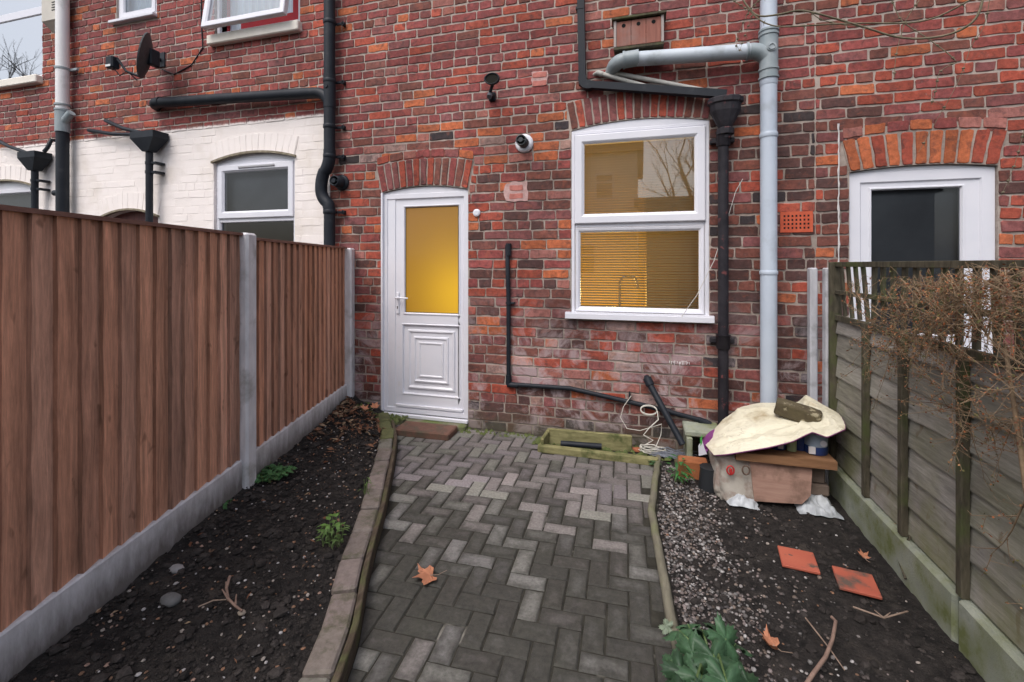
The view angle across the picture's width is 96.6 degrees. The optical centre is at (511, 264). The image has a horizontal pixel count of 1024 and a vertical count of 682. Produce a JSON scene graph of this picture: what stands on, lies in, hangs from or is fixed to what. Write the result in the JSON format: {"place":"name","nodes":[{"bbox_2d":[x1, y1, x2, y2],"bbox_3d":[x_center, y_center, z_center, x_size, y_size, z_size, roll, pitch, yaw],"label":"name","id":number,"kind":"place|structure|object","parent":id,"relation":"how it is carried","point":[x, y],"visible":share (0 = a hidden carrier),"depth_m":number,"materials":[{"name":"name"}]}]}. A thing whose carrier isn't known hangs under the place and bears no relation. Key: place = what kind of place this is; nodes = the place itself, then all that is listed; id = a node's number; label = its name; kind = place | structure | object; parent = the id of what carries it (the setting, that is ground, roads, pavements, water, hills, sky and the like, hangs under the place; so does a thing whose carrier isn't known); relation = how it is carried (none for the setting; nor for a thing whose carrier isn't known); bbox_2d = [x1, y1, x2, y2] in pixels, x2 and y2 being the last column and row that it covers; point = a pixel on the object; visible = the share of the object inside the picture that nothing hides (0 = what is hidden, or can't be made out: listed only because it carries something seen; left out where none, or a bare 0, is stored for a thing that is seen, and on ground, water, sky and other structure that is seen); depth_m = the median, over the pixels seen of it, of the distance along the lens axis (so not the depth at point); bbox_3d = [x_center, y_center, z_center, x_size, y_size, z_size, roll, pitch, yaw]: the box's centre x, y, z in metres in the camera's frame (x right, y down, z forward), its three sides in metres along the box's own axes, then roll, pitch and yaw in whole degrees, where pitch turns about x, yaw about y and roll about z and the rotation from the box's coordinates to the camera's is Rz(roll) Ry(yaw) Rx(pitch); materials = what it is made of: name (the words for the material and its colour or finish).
{"place":"outdoors","nodes":[
{"label":"outdoors","id":0,"kind":"place"},
{"bbox_2d":[8,395,383,681],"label":"soil bed","id":1,"kind":"object","parent":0,"point":[72,656],"visible":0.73,"depth_m":1.81,"materials":[{"name":"soil"}]},
{"bbox_2d":[0,460,241,681],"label":"gravel board","id":2,"kind":"object","parent":1,"relation":"on","point":[27,637],"visible":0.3,"depth_m":1.72,"materials":[{"name":"concrete"}]},
{"bbox_2d":[0,204,242,631],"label":"fence panel","id":3,"kind":"object","parent":2,"relation":"on","point":[119,388],"visible":1,"depth_m":1.72,"materials":[{"name":"wood"}]},
{"bbox_2d":[159,592,181,606],"bbox_3d":[-1.322,1.300,1.769,0.080,0.042,0.058,0,0,16],"label":"stone","id":4,"kind":"object","parent":1,"relation":"on","point":[170,599],"visible":1,"depth_m":1.75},
{"bbox_2d":[168,564,183,573],"bbox_3d":[-1.415,1.285,1.923,0.068,0.034,0.048,0,0,16],"label":"stone","id":5,"kind":"object","parent":1,"relation":"on","point":[174,568],"visible":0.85,"depth_m":1.91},
{"bbox_2d":[222,575,242,611],"bbox_3d":[-1.109,1.294,1.792,0.049,0.039,0.221,0,0,-42],"label":"twig","id":6,"kind":"object","parent":1,"relation":"on","point":[227,582],"visible":1,"depth_m":1.78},
{"bbox_2d":[90,396,385,668],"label":"leaf litter","id":7,"kind":"object","parent":1,"relation":"on","point":[342,413],"visible":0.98,"depth_m":3.68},
{"bbox_2d":[239,233,255,488],"bbox_3d":[-1.554,0.659,2.650,0.092,1.682,0.100,0,0,0],"label":"concrete post","id":8,"kind":"object","parent":1,"relation":"on","point":[247,340],"visible":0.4,"depth_m":2.61,"materials":[{"name":"concrete"}]},
{"bbox_2d":[255,461,297,483],"bbox_3d":[-1.489,1.270,2.783,0.303,0.046,0.237,0,0,16],"label":"weed","id":9,"kind":"object","parent":1,"relation":"on","point":[268,474],"visible":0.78,"depth_m":2.75,"materials":[{"name":"green plant"}]},
{"bbox_2d":[256,384,346,474],"bbox_3d":[-1.560,1.306,3.475,0.050,0.388,1.550,0,0,0],"label":"gravel board","id":10,"kind":"object","parent":1,"relation":"on","point":[277,445],"visible":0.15,"depth_m":3.23,"materials":[{"name":"concrete"}]},
{"bbox_2d":[256,238,346,446],"bbox_3d":[-1.559,0.477,3.479,0.052,1.286,1.559,0,0,0],"label":"fence panel","id":11,"kind":"object","parent":10,"relation":"on","point":[300,328],"visible":0.94,"depth_m":3.27,"materials":[{"name":"wood"}]},
{"bbox_2d":[316,512,345,536],"bbox_3d":[-0.904,1.305,2.281,0.124,0.087,0.184,0,0,1],"label":"weed","id":12,"kind":"object","parent":1,"relation":"on","point":[337,524],"visible":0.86,"depth_m":2.27,"materials":[{"name":"green plant"}]},
{"bbox_2d":[315,521,349,549],"bbox_3d":[-0.872,1.310,2.205,0.176,0.082,0.131,0,0,16],"label":"weed","id":13,"kind":"object","parent":1,"relation":"on","point":[336,536],"visible":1,"depth_m":2.20,"materials":[{"name":"green plant"}]},
{"bbox_2d":[345,248,354,396],"bbox_3d":[-1.544,0.673,4.300,0.092,1.653,0.100,0,0,0],"label":"concrete post","id":14,"kind":"object","parent":1,"relation":"on","point":[350,317],"visible":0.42,"depth_m":4.25,"materials":[{"name":"concrete"}]},
{"bbox_2d":[358,477,374,494],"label":"weed","id":15,"kind":"object","parent":1,"relation":"on","point":[364,491],"visible":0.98,"depth_m":2.71,"materials":[{"name":"green plant"}]},
{"bbox_2d":[347,425,679,681],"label":"paving","id":16,"kind":"structure","parent":0,"point":[551,621],"depth_m":2.16,"materials":[{"name":"concrete"}]},
{"bbox_2d":[298,678,329,681],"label":"edging brick","id":17,"kind":"object","parent":16,"relation":"on","point":[314,680],"visible":1,"depth_m":1.50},
{"bbox_2d":[302,627,347,681],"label":"edging brick","id":18,"kind":"object","parent":16,"relation":"on","point":[326,653],"visible":0.84,"depth_m":1.59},
{"bbox_2d":[322,592,356,634],"bbox_3d":[-0.683,1.412,1.810,0.103,0.089,0.193,0,0,-10],"label":"edging brick","id":19,"kind":"object","parent":16,"relation":"on","point":[340,610],"visible":0.59,"depth_m":1.80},
{"bbox_2d":[331,558,362,594],"bbox_3d":[-0.725,1.404,2.014,0.102,0.089,0.200,0,0,-10],"label":"edging brick","id":20,"kind":"object","parent":16,"relation":"on","point":[348,576],"visible":0.71,"depth_m":1.99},
{"bbox_2d":[341,531,370,564],"bbox_3d":[-0.758,1.407,2.231,0.102,0.088,0.204,0,0,-7],"label":"edging brick","id":21,"kind":"object","parent":16,"relation":"on","point":[357,545],"visible":0.59,"depth_m":2.21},
{"bbox_2d":[331,420,396,681],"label":"timber edging","id":22,"kind":"object","parent":16,"relation":"on","point":[344,665],"visible":0.86,"depth_m":1.98,"materials":[{"name":"wood"}]},
{"bbox_2d":[352,510,377,534],"bbox_3d":[-0.786,1.410,2.446,0.105,0.091,0.204,0,0,-8],"label":"edging brick","id":23,"kind":"object","parent":16,"relation":"on","point":[365,520],"visible":0.59,"depth_m":2.42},
{"bbox_2d":[361,489,382,511],"bbox_3d":[-0.817,1.403,2.661,0.103,0.089,0.206,0,0,-11],"label":"edging brick","id":24,"kind":"object","parent":16,"relation":"on","point":[372,500],"visible":0.62,"depth_m":2.63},
{"bbox_2d":[366,474,385,490],"bbox_3d":[-0.855,1.410,2.870,0.104,0.090,0.200,0,0,-12],"label":"edging brick","id":25,"kind":"object","parent":16,"relation":"on","point":[378,481],"visible":0.48,"depth_m":2.87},
{"bbox_2d":[370,460,388,477],"bbox_3d":[-0.891,1.410,3.080,0.104,0.090,0.202,0,0,-8],"label":"edging brick","id":26,"kind":"object","parent":16,"relation":"on","point":[380,467],"visible":0.64,"depth_m":3.06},
{"bbox_2d":[374,448,391,463],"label":"edging brick","id":27,"kind":"object","parent":16,"relation":"on","point":[383,454],"visible":0.59,"depth_m":3.26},
{"bbox_2d":[377,412,389,421],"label":"edging brick","id":28,"kind":"object","parent":16,"relation":"on","point":[385,416],"visible":0.52,"depth_m":4.07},
{"bbox_2d":[377,438,392,451],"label":"edging brick","id":29,"kind":"object","parent":16,"relation":"on","point":[386,443],"visible":0.48,"depth_m":3.48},
{"bbox_2d":[378,421,391,428],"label":"edging brick","id":30,"kind":"object","parent":16,"relation":"on","point":[385,424],"visible":0.36,"depth_m":3.89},
{"bbox_2d":[380,428,393,439],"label":"edging brick","id":31,"kind":"object","parent":16,"relation":"on","point":[387,433],"visible":0.64,"depth_m":3.67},
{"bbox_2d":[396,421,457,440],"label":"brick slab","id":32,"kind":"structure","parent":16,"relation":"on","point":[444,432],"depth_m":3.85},
{"bbox_2d":[390,416,467,430],"bbox_3d":[-0.811,1.444,4.129,0.861,0.073,0.115,0,0,16],"label":"door step","id":33,"kind":"object","parent":16,"relation":"on","point":[461,426],"depth_m":4.06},
{"bbox_2d":[412,564,446,584],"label":"maple leaf","id":34,"kind":"object","parent":16,"relation":"on","point":[426,575],"visible":1,"depth_m":2.10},
{"bbox_2d":[356,401,671,460],"bbox_3d":[-0.107,1.363,3.836,2.737,0.183,0.271,0,0,16],"label":"moss","id":35,"kind":"object","parent":16,"relation":"on","point":[537,439],"visible":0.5,"depth_m":3.86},
{"bbox_2d":[561,440,601,448],"bbox_3d":[0.536,1.400,3.540,0.314,0.042,0.041,0,0,11],"label":"pipe offcut","id":36,"kind":"object","parent":35,"relation":"on","point":[582,444],"visible":0.97,"depth_m":3.52,"materials":[{"name":"black plastic"}]},
{"bbox_2d":[620,396,666,453],"bbox_3d":[0.996,1.237,3.515,0.327,0.402,0.219,0,0,45],"label":"cable coil","id":37,"kind":"object","parent":35,"relation":"on","point":[656,447],"visible":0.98,"depth_m":3.48,"materials":[{"name":"grey"}]},
{"bbox_2d":[540,428,549,444],"bbox_3d":[0.270,1.401,3.642,0.030,0.122,0.220,0,0,20],"label":"end board","id":38,"kind":"object","parent":16,"relation":"on","point":[544,438],"visible":0.71,"depth_m":3.61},
{"bbox_2d":[549,428,631,451],"bbox_3d":[0.617,1.390,3.612,0.647,0.130,0.030,0,0,14],"label":"planter board","id":39,"kind":"object","parent":16,"relation":"on","point":[616,442],"visible":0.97,"depth_m":3.59,"materials":[{"name":"wood"}]},
{"bbox_2d":[538,443,657,465],"bbox_3d":[0.630,1.428,3.423,0.891,0.055,0.050,0,0,17],"label":"border timber","id":40,"kind":"object","parent":16,"relation":"on","point":[598,454],"visible":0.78,"depth_m":3.40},
{"bbox_2d":[648,455,660,508],"bbox_3d":[0.950,1.432,3.021,0.045,0.045,0.764,0,0,20],"label":"timber edging","id":41,"kind":"object","parent":16,"relation":"on","point":[654,489],"visible":0.9,"depth_m":2.94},
{"bbox_2d":[648,507,683,655],"bbox_3d":[0.602,1.432,1.583,0.057,0.046,2.184,0,0,11],"label":"timber edging","id":42,"kind":"object","parent":16,"relation":"on","point":[669,610],"visible":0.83,"depth_m":2.08,"materials":[{"name":"wood"}]},
{"bbox_2d":[657,451,984,681],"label":"soil bed","id":43,"kind":"object","parent":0,"point":[860,650],"visible":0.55,"depth_m":1.98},
{"bbox_2d":[10,396,975,681],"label":"soil crumbs","id":44,"kind":"object","parent":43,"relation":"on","point":[282,608],"visible":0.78,"depth_m":1.93,"materials":[{"name":"soil"}]},
{"bbox_2d":[649,447,698,458],"bbox_3d":[1.220,1.421,3.411,0.365,0.061,0.169,0,0,3],"label":"frayed rope","id":45,"kind":"object","parent":43,"relation":"on","point":[667,453],"visible":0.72,"depth_m":3.43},
{"bbox_2d":[666,454,695,483],"bbox_3d":[1.119,1.366,3.023,0.165,0.169,0.188,0,0,-6],"label":"weed","id":46,"kind":"object","parent":43,"relation":"on","point":[680,477],"visible":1,"depth_m":3.01,"materials":[{"name":"green plant"}]},
{"bbox_2d":[677,455,707,479],"bbox_3d":[1.240,1.397,3.131,0.190,0.125,0.100,0,0,16],"label":"flower pot","id":47,"kind":"object","parent":43,"relation":"on","point":[692,463],"depth_m":3.10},
{"bbox_2d":[682,420,717,458],"bbox_3d":[1.406,1.326,3.380,0.252,0.247,0.270,0,0,16],"label":"drain surround","id":48,"kind":"object","parent":43,"relation":"on","point":[691,428],"visible":0.57,"depth_m":3.32,"materials":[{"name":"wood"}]},
{"bbox_2d":[698,463,714,493],"bbox_3d":[1.281,1.387,2.963,0.131,0.145,0.131,0,0,16],"label":"plant pot","id":49,"kind":"object","parent":43,"relation":"on","point":[706,475],"visible":0.66,"depth_m":2.92,"materials":[{"name":"grey"}]},
{"bbox_2d":[659,612,758,681],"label":"leafy plant","id":50,"kind":"object","parent":43,"relation":"on","point":[701,661],"visible":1,"depth_m":1.47,"materials":[{"name":"green plant"}]},
{"bbox_2d":[709,451,757,501],"bbox_3d":[1.439,1.327,2.932,0.309,0.346,0.356,0,0,16],"label":"compost sack","id":51,"kind":"object","parent":43,"relation":"on","point":[732,476],"visible":0.59,"depth_m":2.81,"materials":[{"name":"white"}]},
{"bbox_2d":[727,494,759,509],"bbox_3d":[1.420,1.424,2.842,0.180,0.060,0.249,0,0,16],"label":"plastic bag","id":52,"kind":"object","parent":43,"relation":"on","point":[739,500],"visible":0.38,"depth_m":2.75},
{"bbox_2d":[757,623,791,652],"bbox_3d":[0.977,1.414,1.715,0.090,0.054,0.105,0,0,-16],"label":"maple leaf","id":53,"kind":"object","parent":43,"relation":"on","point":[771,642],"visible":1,"depth_m":1.72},
{"bbox_2d":[750,461,811,503],"bbox_3d":[1.615,1.314,2.740,0.336,0.242,0.032,0,0,16],"label":"cardboard sheet","id":54,"kind":"object","parent":43,"relation":"on","point":[777,483],"visible":0.82,"depth_m":2.73,"materials":[{"name":"cardboard"}]},
{"bbox_2d":[657,465,913,681],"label":"pebbles","id":55,"kind":"object","parent":43,"relation":"on","point":[692,619],"visible":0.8,"depth_m":2.20,"materials":[{"name":"gravel"}]},
{"bbox_2d":[777,545,820,574],"bbox_3d":[1.400,1.445,2.232,0.156,0.018,0.156,0,0,23],"label":"clay tile","id":56,"kind":"object","parent":43,"relation":"on","point":[797,559],"visible":1,"depth_m":2.22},
{"bbox_2d":[807,268,817,400],"bbox_3d":[2.108,0.762,3.201,0.048,1.476,0.072,0,0,16],"label":"concrete post","id":57,"kind":"object","parent":43,"relation":"on","point":[812,332],"visible":0.58,"depth_m":3.17,"materials":[{"name":"concrete"}]},
{"bbox_2d":[795,494,843,519],"bbox_3d":[1.820,1.413,2.748,0.229,0.082,0.256,0,0,16],"label":"plastic bag","id":58,"kind":"object","parent":43,"relation":"on","point":[818,505],"visible":0.62,"depth_m":2.68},
{"bbox_2d":[811,468,828,497],"bbox_3d":[1.842,1.333,2.851,0.175,0.275,0.230,0,0,16],"label":"block stack","id":59,"kind":"object","parent":43,"relation":"on","point":[819,485],"visible":0.3,"depth_m":2.74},
{"bbox_2d":[735,448,837,470],"bbox_3d":[1.671,1.169,2.873,0.535,0.048,0.340,0,0,16],"label":"plank","id":60,"kind":"object","parent":59,"relation":"on","point":[798,458],"visible":0.43,"depth_m":2.72,"materials":[{"name":"wood"}]},
{"bbox_2d":[786,441,796,451],"bbox_3d":[1.721,1.093,2.808,0.054,0.100,0.053,0,0,16],"label":"paint tub","id":61,"kind":"object","parent":60,"relation":"on","point":[792,447],"visible":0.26,"depth_m":2.79,"materials":[{"name":"green plastic"}]},
{"bbox_2d":[797,437,803,450],"bbox_3d":[1.787,1.091,2.841,0.104,0.105,0.103,0,0,16],"label":"paint tub","id":62,"kind":"object","parent":60,"relation":"on","point":[800,444],"visible":0.12,"depth_m":2.79,"materials":[{"name":"blue plastic"}]},
{"bbox_2d":[804,433,827,455],"bbox_3d":[1.851,1.081,2.780,0.130,0.125,0.130,0,0,16],"label":"paint tub","id":63,"kind":"object","parent":60,"relation":"on","point":[816,444],"visible":0.6,"depth_m":2.73,"materials":[{"name":"blue plastic"}]},
{"bbox_2d":[805,616,837,681],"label":"twig","id":64,"kind":"object","parent":43,"relation":"on","point":[817,668],"visible":1,"depth_m":1.65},
{"bbox_2d":[805,617,844,670],"bbox_3d":[1.182,1.430,1.726,0.009,0.006,0.238,0,0,3],"label":"twig","id":65,"kind":"object","parent":43,"relation":"on","point":[824,642],"visible":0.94,"depth_m":1.74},
{"bbox_2d":[822,268,828,485],"bbox_3d":[2.066,0.761,2.984,0.044,1.478,0.072,0,0,16],"label":"concrete post","id":66,"kind":"object","parent":43,"relation":"on","point":[825,336],"visible":0.35,"depth_m":2.96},
{"bbox_2d":[832,566,882,599],"bbox_3d":[1.565,1.445,2.075,0.156,0.018,0.156,0,0,25],"label":"clay tile","id":67,"kind":"object","parent":43,"relation":"on","point":[856,582],"visible":1,"depth_m":2.06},
{"bbox_2d":[857,549,870,561],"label":"maple leaf","id":68,"kind":"object","parent":43,"relation":"on","point":[864,555],"visible":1,"depth_m":2.22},
{"bbox_2d":[853,606,908,618],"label":"twig","id":69,"kind":"object","parent":43,"relation":"on","point":[885,616],"visible":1,"depth_m":1.83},
{"bbox_2d":[829,465,970,643],"bbox_3d":[1.912,1.421,2.351,0.070,0.298,1.234,0,0,16],"label":"gravel board","id":70,"kind":"object","parent":43,"relation":"on","point":[929,583],"visible":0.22,"depth_m":2.10,"materials":[{"name":"concrete"}]},
{"bbox_2d":[828,260,1023,652],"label":"fence panel","id":71,"kind":"object","parent":70,"relation":"on","point":[892,466],"visible":0.81,"depth_m":1.95,"materials":[{"name":"wood"}]},
{"bbox_2d":[898,534,910,579],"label":"twig","id":72,"kind":"object","parent":43,"relation":"on","point":[908,539],"visible":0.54,"depth_m":2.10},
{"bbox_2d":[837,260,1023,608],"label":"bare bush","id":73,"kind":"object","parent":43,"relation":"on","point":[969,303],"visible":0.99,"depth_m":1.53,"materials":[{"name":"plant"}]},
{"bbox_2d":[959,599,1023,681],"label":"gravel board","id":74,"kind":"object","parent":43,"relation":"on","point":[990,650],"visible":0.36,"depth_m":1.60,"materials":[{"name":"concrete"}]},
{"label":"ground","id":75,"kind":"structure","parent":0,"visible":0},
{"bbox_2d":[0,0,54,210],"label":"terraced house","id":76,"kind":"structure","parent":75,"relation":"on","point":[27,70],"depth_m":5.64,"materials":[{"name":"brick"}]},
{"bbox_2d":[0,182,30,207],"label":"window","id":77,"kind":"structure","parent":76,"relation":"in","point":[11,193],"depth_m":5.80,"materials":[{"name":"white plastic"}]},
{"bbox_2d":[0,0,43,90],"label":"window","id":78,"kind":"structure","parent":76,"relation":"in","point":[21,55],"depth_m":5.68,"materials":[{"name":"white plastic"}]},
{"bbox_2d":[0,138,54,208],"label":"hopper downpipe","id":79,"kind":"object","parent":76,"relation":"attached to","point":[34,162],"visible":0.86,"depth_m":5.40,"materials":[{"name":"black plastic"}]},
{"bbox_2d":[42,0,54,32],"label":"alarm box","id":80,"kind":"object","parent":76,"relation":"attached to","point":[48,13],"visible":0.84,"depth_m":5.33,"materials":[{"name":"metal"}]},
{"bbox_2d":[70,0,329,244],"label":"terraced house","id":81,"kind":"structure","parent":75,"relation":"on","point":[252,167],"depth_m":4.88,"materials":[{"name":"brick"}]},
{"bbox_2d":[51,0,78,211],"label":"soil pipe","id":82,"kind":"object","parent":81,"relation":"attached to","point":[64,115],"visible":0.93,"depth_m":5.26,"materials":[{"name":"white plastic"}]},
{"bbox_2d":[87,119,168,221],"bbox_3d":[-4.332,-0.125,5.065,1.184,3.050,0.198,0,0,16],"label":"hopper downpipe","id":83,"kind":"object","parent":81,"relation":"attached to","point":[149,143],"visible":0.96,"depth_m":4.91,"materials":[{"name":"black plastic"}]},
{"bbox_2d":[108,0,156,25],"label":"window","id":84,"kind":"structure","parent":81,"relation":"in","point":[130,11],"depth_m":5.16,"materials":[{"name":"white plastic"}]},
{"bbox_2d":[114,211,157,222],"bbox_3d":[-4.301,0.392,5.275,0.830,2.015,0.050,0,0,16],"label":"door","id":85,"kind":"structure","parent":81,"relation":"in","point":[135,215],"depth_m":5.26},
{"bbox_2d":[105,0,203,79],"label":"satellite dish","id":86,"kind":"object","parent":81,"relation":"attached to","point":[148,55],"visible":1,"depth_m":4.66,"materials":[{"name":"metal"}]},
{"bbox_2d":[149,0,345,245],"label":"soil pipe","id":87,"kind":"object","parent":81,"relation":"attached to","point":[326,94],"visible":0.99,"depth_m":4.30,"materials":[{"name":"black plastic"}]},
{"bbox_2d":[201,0,302,46],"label":"window","id":88,"kind":"structure","parent":81,"relation":"in","point":[237,21],"depth_m":4.65,"materials":[{"name":"white plastic"}]},
{"bbox_2d":[217,154,294,241],"bbox_3d":[-2.639,-0.321,4.745,1.027,1.641,0.135,0,0,16],"label":"window","id":89,"kind":"structure","parent":81,"relation":"in","point":[252,188],"depth_m":4.78,"materials":[{"name":"white plastic"}]},
{"bbox_2d":[330,0,814,454],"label":"terraced house","id":90,"kind":"structure","parent":75,"relation":"on","point":[598,210],"depth_m":3.84,"materials":[{"name":"brick"}]},
{"bbox_2d":[329,175,348,190],"bbox_3d":[-1.650,-0.785,4.321,0.149,0.149,0.136,0,0,16],"label":"boiler flue","id":91,"kind":"object","parent":90,"relation":"attached to","point":[340,182],"visible":1,"depth_m":4.32,"materials":[{"name":"black plastic"}]},
{"bbox_2d":[381,186,467,423],"bbox_3d":[-0.798,0.347,4.184,0.875,2.117,0.119,0,0,16],"label":"door","id":92,"kind":"structure","parent":90,"relation":"in","point":[424,230],"depth_m":4.19,"materials":[{"name":"white plastic"}]},
{"bbox_2d":[484,72,499,101],"bbox_3d":[-0.152,-1.505,3.879,0.142,0.187,0.170,0,0,16],"label":"security light","id":93,"kind":"object","parent":90,"relation":"attached to","point":[492,79],"visible":1,"depth_m":3.81,"materials":[{"name":"black plastic"}]},
{"bbox_2d":[515,134,532,152],"bbox_3d":[0.088,-1.032,3.829,0.155,0.155,0.136,0,0,16],"label":"boiler flue","id":94,"kind":"object","parent":90,"relation":"attached to","point":[523,143],"visible":1,"depth_m":3.86,"materials":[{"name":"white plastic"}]},
{"bbox_2d":[505,243,711,423],"bbox_3d":[0.741,0.614,3.692,1.680,1.587,0.077,0,0,17],"label":"waste pipe","id":95,"kind":"object","parent":90,"relation":"attached to","point":[509,383],"visible":0.81,"depth_m":3.84,"materials":[{"name":"black plastic"}]},
{"bbox_2d":[593,70,644,83],"bbox_3d":[0.875,-1.463,3.628,0.488,0.226,0.069,0,0,26],"label":"waste pipe","id":96,"kind":"object","parent":90,"relation":"attached to","point":[600,73],"visible":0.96,"depth_m":3.64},
{"bbox_2d":[612,10,666,55],"bbox_3d":[0.992,-1.800,3.567,0.407,0.245,0.145,0,0,16],"label":"nesting box","id":97,"kind":"object","parent":90,"relation":"attached to","point":[643,32],"visible":0.98,"depth_m":3.52,"materials":[{"name":"brown"}]},
{"bbox_2d":[565,118,714,322],"bbox_3d":[1.011,-0.357,3.680,1.144,1.602,0.197,0,0,16],"label":"window","id":98,"kind":"structure","parent":90,"relation":"in","point":[637,142],"depth_m":3.72,"materials":[{"name":"white plastic"}]},
{"bbox_2d":[576,0,726,98],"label":"downpipe","id":99,"kind":"object","parent":90,"relation":"attached to","point":[585,84],"visible":0.96,"depth_m":3.60,"materials":[{"name":"black plastic"}]},
{"bbox_2d":[605,71,702,87],"bbox_3d":[1.128,-1.424,3.555,0.831,0.299,0.071,0,0,21],"label":"waste pipe","id":100,"kind":"object","parent":90,"relation":"attached to","point":[644,78],"visible":0.5,"depth_m":3.56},
{"bbox_2d":[643,375,684,445],"bbox_3d":[1.132,1.094,3.450,0.090,0.442,0.413,0,0,-25],"label":"waste pipe","id":101,"kind":"object","parent":90,"relation":"attached to","point":[648,381],"visible":1,"depth_m":3.42,"materials":[{"name":"black plastic"}]},
{"bbox_2d":[606,0,778,402],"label":"soil pipe","id":102,"kind":"object","parent":90,"relation":"attached to","point":[763,52],"visible":0.98,"depth_m":3.26,"materials":[{"name":"grey plastic"}]},
{"bbox_2d":[677,179,742,322],"bbox_3d":[1.494,-0.095,3.438,0.466,1.090,0.056,0,0,13],"label":"wall cable","id":103,"kind":"object","parent":90,"relation":"attached to","point":[714,258],"depth_m":3.41,"materials":[{"name":"grey"}]},
{"bbox_2d":[707,94,743,423],"bbox_3d":[1.582,0.118,3.384,0.242,2.704,0.174,0,0,16],"label":"iron downpipe","id":104,"kind":"object","parent":90,"relation":"attached to","point":[725,110],"visible":0.96,"depth_m":3.36,"materials":[{"name":"metal"}]},
{"bbox_2d":[815,0,1023,403],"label":"terraced house","id":105,"kind":"structure","parent":75,"relation":"on","point":[886,189],"depth_m":3.16,"materials":[{"name":"brick"}]},
{"bbox_2d":[849,165,994,353],"bbox_3d":[2.825,0.325,3.189,0.844,2.150,0.076,0,0,16],"label":"door","id":106,"kind":"structure","parent":105,"relation":"in","point":[933,212],"depth_m":3.20,"materials":[{"name":"white plastic"}]},
{"bbox_3d":[1.635,1.113,2.965,0.339,0.075,0.212,0,0,16],"label":"compost sack","id":107,"kind":"object","parent":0,"visible":0},
{"bbox_2d":[706,395,845,455],"bbox_3d":[1.658,1.025,2.924,0.799,0.339,0.520,0,0,16],"label":"cover sheet","id":108,"kind":"object","parent":107,"relation":"on","point":[754,427],"visible":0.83,"depth_m":2.84,"materials":[{"name":"fabric"}]},
{"bbox_2d":[698,429,714,455],"bbox_3d":[1.304,1.163,3.010,0.049,0.137,0.259,0,0,44],"label":"printed bag","id":109,"kind":"object","parent":108,"relation":"attached to","point":[703,449],"visible":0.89,"depth_m":2.95,"materials":[{"name":"purple plastic"}]},
{"bbox_2d":[774,398,822,421],"bbox_3d":[1.791,0.926,2.860,0.259,0.133,0.111,0,0,32],"label":"mossy brick","id":110,"kind":"object","parent":108,"relation":"on","point":[793,410],"visible":0.93,"depth_m":2.83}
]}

